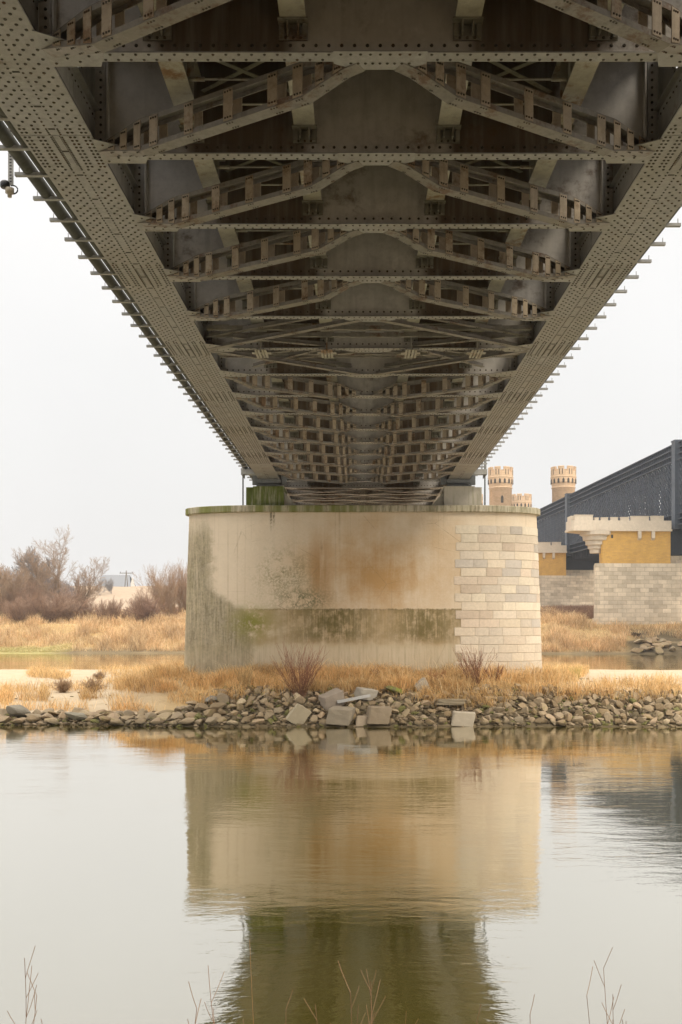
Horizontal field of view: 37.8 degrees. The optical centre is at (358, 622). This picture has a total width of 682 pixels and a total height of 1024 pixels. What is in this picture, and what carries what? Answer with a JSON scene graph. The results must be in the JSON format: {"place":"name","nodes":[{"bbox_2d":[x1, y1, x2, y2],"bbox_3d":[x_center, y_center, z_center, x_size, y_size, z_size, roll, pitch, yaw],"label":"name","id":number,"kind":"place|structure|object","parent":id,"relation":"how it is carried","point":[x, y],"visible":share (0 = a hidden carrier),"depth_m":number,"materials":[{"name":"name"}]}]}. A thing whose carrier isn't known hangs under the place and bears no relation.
{"place":"outdoors","nodes":[
{"label":"outdoors","id":0,"kind":"place"},
{"bbox_2d":[0,643,77,652],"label":"green grass","id":1,"kind":"structure","parent":0,"point":[32,650],"depth_m":147.53,"materials":[{"name":"plant"}]},
{"bbox_2d":[0,653,681,1023],"bbox_3d":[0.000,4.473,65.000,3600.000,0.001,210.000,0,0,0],"label":"river water","id":2,"kind":"structure","parent":0,"point":[422,875],"depth_m":17.89,"materials":[{"name":"grey liquid"}]},
{"bbox_2d":[26,715,40,722],"bbox_3d":[-14.299,4.255,43.827,0.642,0.407,0.855,-1,-6,-13],"label":"riprap stone","id":3,"kind":"object","parent":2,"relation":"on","point":[32,718],"visible":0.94,"depth_m":43.52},
{"bbox_2d":[99,715,110,722],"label":"riprap stone","id":4,"kind":"object","parent":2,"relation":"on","point":[105,719],"visible":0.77,"depth_m":43.32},
{"bbox_2d":[438,717,446,724],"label":"riprap stone","id":5,"kind":"object","parent":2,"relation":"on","point":[442,720],"visible":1,"depth_m":42.85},
{"bbox_2d":[478,717,487,725],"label":"riprap stone","id":6,"kind":"object","parent":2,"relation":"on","point":[483,721],"visible":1,"depth_m":42.90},
{"bbox_2d":[571,716,582,723],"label":"riprap stone","id":7,"kind":"object","parent":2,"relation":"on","point":[579,719],"visible":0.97,"depth_m":42.96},
{"bbox_2d":[591,719,601,725],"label":"riprap stone","id":8,"kind":"object","parent":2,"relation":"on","point":[595,722],"visible":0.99,"depth_m":42.74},
{"bbox_2d":[604,712,613,721],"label":"riprap stone","id":9,"kind":"object","parent":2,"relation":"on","point":[607,716],"visible":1,"depth_m":43.11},
{"bbox_2d":[0,586,681,726],"bbox_3d":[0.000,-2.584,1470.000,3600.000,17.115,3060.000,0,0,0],"label":"ground","id":10,"kind":"structure","parent":0,"point":[159,698],"depth_m":63.95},
{"bbox_2d":[0,716,11,722],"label":"riprap stone","id":11,"kind":"object","parent":10,"relation":"on","point":[5,718],"visible":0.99,"depth_m":43.47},
{"bbox_2d":[0,567,14,597],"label":"bare tree","id":12,"kind":"object","parent":10,"relation":"on","point":[5,578],"visible":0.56,"depth_m":172.17,"materials":[{"name":"brown plant"}]},
{"bbox_2d":[0,563,30,607],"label":"bare tree","id":13,"kind":"object","parent":10,"relation":"on","point":[16,582],"visible":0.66,"depth_m":171.22,"materials":[{"name":"brown plant"}]},
{"bbox_2d":[0,588,30,617],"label":"shrub","id":14,"kind":"object","parent":10,"relation":"on","point":[2,609],"visible":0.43,"depth_m":170.03,"materials":[{"name":"brown plant"}]},
{"bbox_2d":[12,718,24,723],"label":"riprap stone","id":15,"kind":"object","parent":10,"relation":"on","point":[18,721],"visible":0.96,"depth_m":43.25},
{"bbox_2d":[0,596,37,623],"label":"shrub","id":16,"kind":"object","parent":10,"relation":"on","point":[16,615],"visible":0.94,"depth_m":162.10,"materials":[{"name":"brown plant"}]},
{"bbox_2d":[7,947,37,1023],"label":"bare twig","id":17,"kind":"object","parent":10,"relation":"on","point":[29,989],"visible":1,"depth_m":7.87,"materials":[{"name":"brown plant"}]},
{"bbox_2d":[12,545,41,578],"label":"bare tree","id":18,"kind":"object","parent":10,"relation":"on","point":[18,561],"visible":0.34,"depth_m":262.94,"materials":[{"name":"brown plant"}]},
{"bbox_2d":[11,547,52,597],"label":"bare tree","id":19,"kind":"object","parent":10,"relation":"on","point":[32,579],"visible":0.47,"depth_m":179.53,"materials":[{"name":"brown plant"}]},
{"bbox_2d":[11,579,60,613],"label":"shrub","id":20,"kind":"object","parent":10,"relation":"on","point":[33,590],"visible":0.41,"depth_m":171.96,"materials":[{"name":"brown plant"}]},
{"bbox_2d":[20,555,59,580],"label":"bare tree","id":21,"kind":"object","parent":10,"relation":"on","point":[48,560],"visible":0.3,"depth_m":266.20,"materials":[{"name":"brown plant"}]},
{"bbox_2d":[1,568,85,599],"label":"wood","id":22,"kind":"object","parent":10,"relation":"on","point":[63,586],"visible":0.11,"depth_m":252.62,"materials":[{"name":"brown plant"}]},
{"bbox_2d":[41,713,53,718],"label":"riprap stone","id":23,"kind":"object","parent":10,"relation":"on","point":[46,715],"visible":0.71,"depth_m":43.89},
{"bbox_2d":[21,591,75,622],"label":"shrub","id":24,"kind":"object","parent":10,"relation":"on","point":[44,609],"visible":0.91,"depth_m":163.79,"materials":[{"name":"brown plant"}]},
{"bbox_2d":[44,718,58,724],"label":"riprap stone","id":25,"kind":"object","parent":10,"relation":"on","point":[53,721],"visible":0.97,"depth_m":43.45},
{"bbox_2d":[31,526,77,599],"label":"bare tree","id":26,"kind":"object","parent":10,"relation":"on","point":[59,571],"visible":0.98,"depth_m":173.96,"materials":[{"name":"brown plant"}]},
{"bbox_2d":[48,678,72,692],"bbox_3d":[-15.992,3.365,53.391,1.410,0.908,1.352,0,0,-15],"label":"dry tuft","id":27,"kind":"object","parent":10,"relation":"on","point":[63,687],"visible":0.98,"depth_m":53.25,"materials":[{"name":"brown plant"}]},
{"bbox_2d":[40,579,91,621],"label":"shrub","id":28,"kind":"object","parent":10,"relation":"on","point":[75,605],"visible":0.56,"depth_m":167.51,"materials":[{"name":"brown plant"}]},
{"bbox_2d":[64,712,87,719],"bbox_3d":[-12.401,4.141,43.974,0.951,0.375,0.788,0,0,41],"label":"stone slab","id":29,"kind":"object","parent":10,"relation":"on","point":[76,716],"depth_m":43.75,"materials":[{"name":"stone"}]},
{"bbox_2d":[65,597,101,619],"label":"shrub","id":30,"kind":"object","parent":10,"relation":"on","point":[89,610],"visible":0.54,"depth_m":168.76,"materials":[{"name":"brown plant"}]},
{"bbox_2d":[70,557,109,607],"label":"bare tree","id":31,"kind":"object","parent":10,"relation":"on","point":[86,592],"visible":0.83,"depth_m":177.32,"materials":[{"name":"brown plant"}]},
{"bbox_2d":[78,675,108,691],"bbox_3d":[-14.102,3.270,53.170,1.360,0.995,1.557,0,0,25],"label":"dry tuft","id":32,"kind":"object","parent":10,"relation":"on","point":[90,683],"visible":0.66,"depth_m":52.99,"materials":[{"name":"brown plant"}]},
{"bbox_2d":[92,671,107,678],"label":"dry tuft","id":33,"kind":"object","parent":10,"relation":"on","point":[97,675],"visible":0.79,"depth_m":65.02,"materials":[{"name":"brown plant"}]},
{"bbox_2d":[92,575,110,594],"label":"bare tree","id":34,"kind":"object","parent":10,"relation":"on","point":[105,585],"visible":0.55,"depth_m":262.55,"materials":[{"name":"brown plant"}]},
{"bbox_2d":[103,579,113,592],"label":"bare tree","id":35,"kind":"object","parent":10,"relation":"on","point":[110,588],"visible":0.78,"depth_m":267.98,"materials":[{"name":"brown plant"}]},
{"bbox_2d":[93,598,125,623],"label":"shrub","id":36,"kind":"object","parent":10,"relation":"on","point":[111,608],"visible":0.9,"depth_m":162.39,"materials":[{"name":"brown plant"}]},
{"bbox_2d":[107,713,119,718],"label":"riprap stone","id":37,"kind":"object","parent":10,"relation":"on","point":[113,715],"visible":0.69,"depth_m":44.11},
{"bbox_2d":[110,718,124,725],"bbox_3d":[-10.481,4.327,43.299,0.642,0.377,0.682,0,0,-12],"label":"riprap stone","id":38,"kind":"object","parent":10,"relation":"on","point":[115,722],"visible":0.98,"depth_m":43.07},
{"bbox_2d":[100,575,135,586],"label":"farmhouse","id":39,"kind":"object","parent":10,"relation":"on","point":[119,581],"visible":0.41,"depth_m":332.26,"materials":[{"name":"white"}]},
{"bbox_2d":[119,607,135,619],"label":"shrub","id":40,"kind":"object","parent":10,"relation":"on","point":[124,613],"visible":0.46,"depth_m":169.25,"materials":[{"name":"brown plant"}]},
{"bbox_2d":[121,716,134,721],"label":"riprap stone","id":41,"kind":"object","parent":10,"relation":"on","point":[124,718],"visible":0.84,"depth_m":43.49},
{"bbox_2d":[134,718,145,724],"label":"riprap stone","id":42,"kind":"object","parent":10,"relation":"on","point":[139,721],"visible":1,"depth_m":43.02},
{"bbox_2d":[128,587,160,613],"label":"shrub","id":43,"kind":"object","parent":10,"relation":"on","point":[136,600],"visible":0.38,"depth_m":170.78,"materials":[{"name":"brown plant"}]},
{"bbox_2d":[125,592,167,623],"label":"shrub","id":44,"kind":"object","parent":10,"relation":"on","point":[147,609],"visible":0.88,"depth_m":161.94,"materials":[{"name":"brown plant"}]},
{"bbox_2d":[145,712,156,718],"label":"riprap stone","id":45,"kind":"object","parent":10,"relation":"on","point":[150,714],"visible":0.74,"depth_m":43.88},
{"bbox_2d":[150,717,163,724],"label":"riprap stone","id":46,"kind":"object","parent":10,"relation":"on","point":[158,721],"visible":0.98,"depth_m":42.95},
{"bbox_2d":[132,560,183,616],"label":"shrub","id":47,"kind":"object","parent":10,"relation":"on","point":[159,591],"visible":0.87,"depth_m":177.22,"materials":[{"name":"brown plant"}]},
{"bbox_2d":[157,712,171,719],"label":"riprap stone","id":48,"kind":"object","parent":10,"relation":"on","point":[165,715],"visible":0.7,"depth_m":43.64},
{"bbox_2d":[167,562,186,614],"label":"shrub","id":49,"kind":"object","parent":10,"relation":"on","point":[182,601],"visible":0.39,"depth_m":178.78,"materials":[{"name":"brown plant"}]},
{"bbox_2d":[171,712,183,719],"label":"riprap stone","id":50,"kind":"object","parent":10,"relation":"on","point":[176,715],"visible":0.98,"depth_m":43.45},
{"bbox_2d":[178,717,194,723],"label":"riprap stone","id":51,"kind":"object","parent":10,"relation":"on","point":[189,720],"visible":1,"depth_m":42.83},
{"bbox_2d":[185,712,196,717],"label":"riprap stone","id":52,"kind":"object","parent":10,"relation":"on","point":[191,714],"visible":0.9,"depth_m":43.51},
{"bbox_2d":[194,703,207,711],"bbox_3d":[-6.929,3.800,44.151,0.534,0.500,0.546,0,0,29],"label":"riprap stone","id":53,"kind":"object","parent":10,"relation":"on","point":[200,706],"visible":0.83,"depth_m":44.03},
{"bbox_2d":[204,716,217,725],"bbox_3d":[-6.440,4.290,43.025,0.737,0.449,0.525,0,0,41],"label":"riprap stone","id":54,"kind":"object","parent":10,"relation":"on","point":[210,720],"visible":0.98,"depth_m":42.85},
{"bbox_2d":[204,709,217,716],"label":"riprap stone","id":55,"kind":"object","parent":10,"relation":"on","point":[209,712],"visible":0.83,"depth_m":43.47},
{"bbox_2d":[204,696,217,701],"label":"grey boulder","id":56,"kind":"object","parent":10,"relation":"on","point":[210,699],"visible":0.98,"depth_m":44.56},
{"bbox_2d":[204,968,223,1023],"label":"bare twig","id":57,"kind":"object","parent":10,"relation":"on","point":[212,1000],"visible":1,"depth_m":8.22,"materials":[{"name":"brown plant"}]},
{"bbox_2d":[209,702,224,709],"bbox_3d":[-6.209,3.729,44.078,0.762,0.317,0.497,-20,-45,-1],"label":"riprap stone","id":58,"kind":"object","parent":10,"relation":"on","point":[217,705],"visible":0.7,"depth_m":43.94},
{"bbox_2d":[217,692,230,702],"bbox_3d":[-6.047,3.442,44.743,0.632,0.643,0.582,0,0,-5],"label":"riprap stone","id":59,"kind":"object","parent":10,"relation":"on","point":[223,698],"visible":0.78,"depth_m":44.55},
{"bbox_2d":[226,720,238,725],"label":"riprap stone","id":60,"kind":"object","parent":10,"relation":"on","point":[233,722],"visible":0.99,"depth_m":42.70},
{"bbox_2d":[234,666,254,688],"bbox_3d":[-5.289,2.497,45.928,0.945,1.439,1.576,0,0,0],"label":"twig bush","id":61,"kind":"object","parent":10,"relation":"on","point":[245,679],"visible":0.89,"depth_m":45.81,"materials":[{"name":"brown plant"}]},
{"bbox_2d":[240,716,250,723],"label":"riprap stone","id":62,"kind":"object","parent":10,"relation":"on","point":[247,718],"visible":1,"depth_m":42.94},
{"bbox_2d":[251,719,264,725],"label":"riprap stone","id":63,"kind":"object","parent":10,"relation":"on","point":[257,721],"visible":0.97,"depth_m":42.74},
{"bbox_2d":[264,712,274,718],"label":"riprap stone","id":64,"kind":"object","parent":10,"relation":"on","point":[267,715],"visible":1,"depth_m":43.20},
{"bbox_2d":[0,604,593,618],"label":"brushwood","id":65,"kind":"object","parent":10,"relation":"on","point":[587,610],"visible":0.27,"depth_m":185.57,"materials":[{"name":"brown plant"}]},
{"bbox_2d":[270,635,326,696],"bbox_3d":[-2.615,2.011,45.207,2.657,2.873,2.601,0,0,0],"label":"twig bush","id":66,"kind":"object","parent":10,"relation":"on","point":[307,664],"visible":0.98,"depth_m":44.97,"materials":[{"name":"brown plant"}]},
{"bbox_2d":[286,703,311,724],"bbox_3d":[-2.583,4.007,43.056,0.841,0.871,0.266,33,-3,-15],"label":"stone slab","id":67,"kind":"object","parent":10,"relation":"on","point":[299,713],"depth_m":42.93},
{"bbox_2d":[295,696,305,703],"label":"riprap stone","id":68,"kind":"object","parent":10,"relation":"on","point":[300,699],"visible":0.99,"depth_m":44.49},
{"bbox_2d":[309,715,317,723],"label":"riprap stone","id":69,"kind":"object","parent":10,"relation":"on","point":[313,719],"visible":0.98,"depth_m":43.00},
{"bbox_2d":[318,688,344,710],"bbox_3d":[-1.191,3.437,44.283,1.079,0.673,0.794,-22,14,-21],"label":"stone block","id":70,"kind":"object","parent":10,"relation":"on","point":[328,699],"depth_m":43.99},
{"bbox_2d":[0,658,681,711],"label":"dry grass","id":71,"kind":"structure","parent":10,"relation":"on","point":[164,672],"depth_m":47.88,"materials":[{"name":"plant"}]},
{"bbox_2d":[0,603,681,651],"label":"dry reed","id":72,"kind":"object","parent":10,"relation":"on","point":[563,638],"visible":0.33,"depth_m":152.55,"materials":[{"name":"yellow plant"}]},
{"bbox_2d":[0,678,681,726],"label":"stones","id":73,"kind":"object","parent":10,"relation":"on","point":[490,711],"visible":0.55,"depth_m":43.80,"materials":[{"name":"stone"}]},
{"bbox_2d":[6,705,30,716],"bbox_3d":[-15.193,3.926,44.401,1.020,0.554,0.833,0,0,19],"label":"grey boulder","id":74,"kind":"object","parent":73,"relation":"on","point":[17,710],"visible":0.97,"depth_m":44.11,"materials":[{"name":"stone"}]},
{"bbox_2d":[337,694,370,702],"bbox_3d":[-0.202,3.371,44.102,1.521,0.378,0.120,0,0,-14],"label":"concrete post","id":75,"kind":"object","parent":73,"relation":"on","point":[353,698],"visible":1,"depth_m":44.05,"materials":[{"name":"concrete"}]},
{"bbox_2d":[354,687,377,700],"bbox_3d":[0.331,3.209,44.836,0.954,0.503,0.704,8,2,-28],"label":"concrete block","id":76,"kind":"object","parent":73,"relation":"on","point":[361,691],"depth_m":44.59,"materials":[{"name":"concrete"}]},
{"bbox_2d":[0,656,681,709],"bbox_3d":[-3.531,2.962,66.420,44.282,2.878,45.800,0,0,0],"label":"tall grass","id":77,"kind":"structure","parent":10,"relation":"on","point":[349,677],"depth_m":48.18,"materials":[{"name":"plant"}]},
{"bbox_2d":[326,706,355,725],"bbox_3d":[-0.765,4.023,43.031,1.149,0.715,0.970,3,3,11],"label":"concrete block","id":78,"kind":"object","parent":10,"relation":"on","point":[340,715],"depth_m":42.59,"materials":[{"name":"concrete"}]},
{"bbox_2d":[330,961,364,1023],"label":"bare twig","id":79,"kind":"object","parent":10,"relation":"on","point":[350,999],"visible":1,"depth_m":7.78,"materials":[{"name":"brown plant"}]},
{"bbox_2d":[355,715,367,725],"bbox_3d":[0.188,4.253,42.931,0.703,0.488,0.449,0,0,-6],"label":"stone block","id":80,"kind":"object","parent":10,"relation":"on","point":[361,720],"depth_m":42.72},
{"bbox_2d":[184,486,541,675],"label":"river pier","id":81,"kind":"structure","parent":10,"relation":"on","point":[418,586],"depth_m":51.05,"materials":[{"name":"concrete"}]},
{"bbox_2d":[0,0,681,504],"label":"railway bridge","id":82,"kind":"structure","parent":81,"relation":"on","point":[370,252],"depth_m":18.43,"materials":[{"name":"paint"}]},
{"bbox_2d":[0,128,17,197],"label":"navigation lamp","id":83,"kind":"object","parent":82,"relation":"hanging from","point":[6,187],"visible":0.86,"depth_m":17.39,"materials":[{"name":"black plastic"}]},
{"bbox_2d":[361,969,385,1023],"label":"bare twig","id":84,"kind":"object","parent":10,"relation":"on","point":[371,1021],"visible":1,"depth_m":8.04,"materials":[{"name":"brown plant"}]},
{"bbox_2d":[366,706,391,724],"bbox_3d":[0.847,3.993,42.968,1.080,0.763,0.865,2,0,-9],"label":"concrete block","id":85,"kind":"object","parent":10,"relation":"on","point":[381,715],"depth_m":42.56,"materials":[{"name":"concrete"}]},
{"bbox_2d":[386,686,402,694],"bbox_3d":[1.606,3.062,45.125,0.668,0.416,0.527,0,0,36],"label":"mossy boulder","id":86,"kind":"object","parent":10,"relation":"on","point":[393,689],"visible":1,"depth_m":44.99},
{"bbox_2d":[413,678,429,692],"bbox_3d":[2.919,2.941,45.588,0.720,0.596,0.256,-41,19,-9],"label":"stone slab","id":87,"kind":"object","parent":10,"relation":"on","point":[421,682],"depth_m":45.45,"materials":[{"name":"stone"}]},
{"bbox_2d":[428,669,447,685],"bbox_3d":[3.723,2.563,47.347,1.169,0.958,1.080,0,0,8],"label":"twig bush","id":88,"kind":"object","parent":10,"relation":"on","point":[442,672],"visible":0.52,"depth_m":47.45,"materials":[{"name":"brown plant"}]},
{"bbox_2d":[435,698,466,704],"bbox_3d":[4.068,3.531,44.553,1.466,0.267,1.206,2,0,-6],"label":"flat slab","id":89,"kind":"object","parent":10,"relation":"on","point":[451,701],"depth_m":43.99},
{"bbox_2d":[451,711,475,726],"bbox_3d":[4.526,4.168,43.097,1.059,0.645,0.675,3,0,0],"label":"stone block","id":90,"kind":"object","parent":10,"relation":"on","point":[462,718],"depth_m":42.77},
{"bbox_2d":[452,646,497,686],"bbox_3d":[5.482,2.026,47.188,2.164,2.121,1.998,0,0,0],"label":"twig bush","id":91,"kind":"object","parent":10,"relation":"on","point":[477,666],"visible":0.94,"depth_m":47.02,"materials":[{"name":"brown plant"}]},
{"bbox_2d":[484,664,503,680],"bbox_3d":[6.625,2.410,48.522,1.148,0.965,0.883,0,0,0],"label":"twig bush","id":92,"kind":"object","parent":10,"relation":"on","point":[498,673],"visible":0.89,"depth_m":48.49,"materials":[{"name":"brown plant"}]},
{"bbox_2d":[492,713,503,718],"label":"riprap stone","id":93,"kind":"object","parent":10,"relation":"on","point":[497,715],"visible":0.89,"depth_m":43.32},
{"bbox_2d":[488,466,512,505],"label":"castle tower","id":94,"kind":"structure","parent":10,"relation":"on","point":[500,482],"depth_m":287.03,"materials":[{"name":"stone"}]},
{"bbox_2d":[514,716,523,722],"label":"riprap stone","id":95,"kind":"object","parent":10,"relation":"on","point":[518,719],"visible":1,"depth_m":43.03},
{"bbox_2d":[512,493,531,506],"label":"castle tower","id":96,"kind":"structure","parent":10,"relation":"on","point":[519,499],"depth_m":368.72,"materials":[{"name":"stone"}]},
{"bbox_2d":[533,697,543,705],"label":"riprap stone","id":97,"kind":"object","parent":10,"relation":"on","point":[538,700],"visible":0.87,"depth_m":44.35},
{"bbox_2d":[534,718,546,723],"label":"riprap stone","id":98,"kind":"object","parent":10,"relation":"on","point":[541,720],"visible":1,"depth_m":42.95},
{"bbox_2d":[539,703,547,710],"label":"riprap stone","id":99,"kind":"object","parent":10,"relation":"on","point":[543,706],"visible":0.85,"depth_m":43.91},
{"bbox_2d":[553,712,563,719],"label":"riprap stone","id":100,"kind":"object","parent":10,"relation":"on","point":[558,715],"visible":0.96,"depth_m":43.24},
{"bbox_2d":[550,465,576,502],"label":"castle tower","id":101,"kind":"structure","parent":10,"relation":"on","point":[562,482],"depth_m":287.07,"materials":[{"name":"stone"}]},
{"bbox_2d":[538,542,593,606],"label":"stone pier","id":102,"kind":"structure","parent":10,"relation":"on","point":[559,584],"depth_m":224.58,"materials":[{"name":"stone"}]},
{"bbox_2d":[564,713,571,721],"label":"riprap stone","id":103,"kind":"object","parent":10,"relation":"on","point":[568,716],"visible":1,"depth_m":43.12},
{"bbox_2d":[588,707,597,714],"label":"riprap stone","id":104,"kind":"object","parent":10,"relation":"on","point":[593,710],"visible":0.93,"depth_m":43.60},
{"bbox_2d":[598,708,609,716],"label":"riprap stone","id":105,"kind":"object","parent":10,"relation":"on","point":[601,711],"visible":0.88,"depth_m":43.60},
{"bbox_2d":[594,947,624,1023],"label":"bare twig","id":106,"kind":"object","parent":10,"relation":"on","point":[605,995],"visible":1,"depth_m":8.12,"materials":[{"name":"brown plant"}]},
{"bbox_2d":[565,515,681,624],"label":"stone pier","id":107,"kind":"structure","parent":10,"relation":"on","point":[637,573],"depth_m":158.33,"materials":[{"name":"stone"}]},
{"bbox_2d":[537,439,681,569],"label":"lattice bridge","id":108,"kind":"structure","parent":107,"relation":"on","point":[644,480],"depth_m":188.03,"materials":[{"name":"paint"}]},
{"bbox_2d":[636,717,646,722],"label":"riprap stone","id":109,"kind":"object","parent":10,"relation":"on","point":[641,719],"visible":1,"depth_m":42.89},
{"bbox_2d":[644,705,654,711],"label":"riprap stone","id":110,"kind":"object","parent":10,"relation":"on","point":[649,708],"visible":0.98,"depth_m":43.75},
{"bbox_2d":[655,647,663,653],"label":"riprap stone","id":111,"kind":"object","parent":10,"relation":"on","point":[658,650],"visible":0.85,"depth_m":141.20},
{"bbox_2d":[655,711,663,719],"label":"riprap stone","id":112,"kind":"object","parent":10,"relation":"on","point":[659,715],"visible":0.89,"depth_m":43.11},
{"bbox_2d":[654,703,665,711],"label":"riprap stone","id":113,"kind":"object","parent":10,"relation":"on","point":[660,707],"visible":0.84,"depth_m":43.66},
{"bbox_2d":[0,121,681,585],"label":"sky","id":114,"kind":"structure","parent":0,"point":[98,441],"materials":[{"name":"white"}]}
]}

